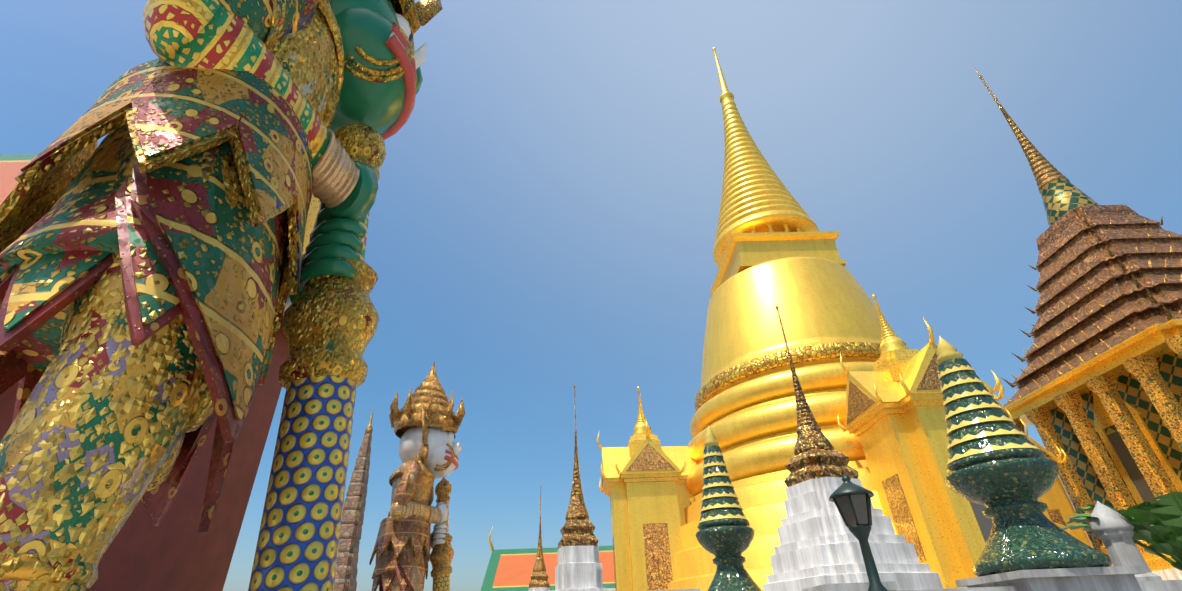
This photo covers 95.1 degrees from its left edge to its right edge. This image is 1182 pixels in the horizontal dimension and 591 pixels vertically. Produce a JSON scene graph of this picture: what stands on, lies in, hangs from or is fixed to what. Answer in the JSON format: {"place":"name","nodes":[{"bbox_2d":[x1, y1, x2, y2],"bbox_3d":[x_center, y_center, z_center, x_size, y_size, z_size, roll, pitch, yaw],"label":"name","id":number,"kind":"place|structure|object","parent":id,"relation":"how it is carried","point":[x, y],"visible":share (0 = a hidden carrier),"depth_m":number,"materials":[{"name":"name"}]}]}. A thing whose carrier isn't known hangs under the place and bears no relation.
{"place":"outdoors","nodes":[
{"label":"outdoors","id":0,"kind":"place"},
{"bbox_2d":[0,154,320,590],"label":"gallery hall","id":1,"kind":"structure","parent":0,"point":[174,550],"depth_m":9.03,"materials":[{"name":"red paint"}]},
{"bbox_2d":[334,410,372,590],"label":"prang tower","id":2,"kind":"structure","parent":0,"point":[350,533],"depth_m":38.45,"materials":[{"name":"stone"}]},
{"bbox_2d":[481,526,614,590],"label":"temple roof","id":3,"kind":"structure","parent":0,"point":[509,570],"depth_m":37.06,"materials":[{"name":"orange tile"}]},
{"bbox_2d":[0,0,1181,590],"label":"sky","id":4,"kind":"structure","parent":0,"point":[544,213],"materials":[{"name":"blue"}]},
{"bbox_2d":[696,425,762,590],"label":"ornamental finial","id":5,"kind":"object","parent":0,"point":[725,534],"visible":1,"depth_m":9.15,"materials":[{"name":"ceramic"}]},
{"label":"ground","id":6,"kind":"structure","parent":0,"visible":0},
{"bbox_2d":[0,0,442,590],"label":"guardian statue","id":7,"kind":"object","parent":6,"relation":"on","point":[160,276],"visible":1,"depth_m":2.03,"materials":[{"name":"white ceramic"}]},
{"bbox_2d":[369,361,464,590],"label":"guardian statue","id":8,"kind":"object","parent":6,"relation":"on","point":[425,421],"visible":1,"depth_m":10.63,"materials":[{"name":"paint"}]},
{"bbox_2d":[528,486,549,590],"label":"white chedi","id":9,"kind":"structure","parent":6,"relation":"on","point":[539,577],"depth_m":22.79,"materials":[{"name":"paint"}]},
{"bbox_2d":[554,384,606,590],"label":"white chedi","id":10,"kind":"structure","parent":6,"relation":"on","point":[578,567],"depth_m":11.44,"materials":[{"name":"paint"}]},
{"bbox_2d":[829,473,887,590],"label":"lamp post","id":11,"kind":"object","parent":6,"relation":"on","point":[850,499],"visible":1,"depth_m":5.02,"materials":[{"name":"metal"}]},
{"bbox_2d":[653,580,1181,590],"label":"terrace wall","id":12,"kind":"structure","parent":6,"relation":"on","point":[1166,585],"depth_m":5.51,"materials":[{"name":"stone"}]},
{"bbox_2d":[1089,501,1161,580],"bbox_3d":[6.030,2.806,6.187,0.403,0.870,0.403,-1,-32,-1],"label":"stone post","id":13,"kind":"object","parent":12,"relation":"on","point":[1111,529],"visible":0.94,"depth_m":6.10,"materials":[{"name":"white stone"}]},
{"bbox_2d":[955,565,1146,590],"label":"urn pedestal","id":14,"kind":"object","parent":6,"relation":"on","point":[1117,578],"visible":1,"depth_m":5.40,"materials":[{"name":"stone"}]},
{"bbox_2d":[935,335,1112,576],"bbox_3d":[4.862,1.791,6.674,1.253,2.934,1.253,-1,-32,-1],"label":"ornamental finial","id":15,"kind":"object","parent":14,"relation":"on","point":[1002,468],"visible":0.96,"depth_m":6.11,"materials":[{"name":"ceramic"}]},
{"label":"upper terrace","id":16,"kind":"structure","parent":0,"visible":0},
{"bbox_2d":[596,47,1092,590],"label":"golden chedi","id":17,"kind":"structure","parent":16,"relation":"on","point":[870,385],"depth_m":24.17,"materials":[{"name":"gold metal"}]},
{"bbox_2d":[763,305,943,590],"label":"white chedi","id":18,"kind":"structure","parent":16,"relation":"on","point":[819,543],"depth_m":6.92,"materials":[{"name":"paint"}]},
{"bbox_2d":[973,66,1181,579],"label":"temple building","id":19,"kind":"structure","parent":16,"relation":"on","point":[1097,397],"depth_m":26.18,"materials":[{"name":"gold tile"}]},
{"bbox_2d":[1060,492,1181,570],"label":"palm plant","id":20,"kind":"object","parent":16,"relation":"on","point":[1157,524],"visible":0.79,"depth_m":6.14,"materials":[{"name":"green"}]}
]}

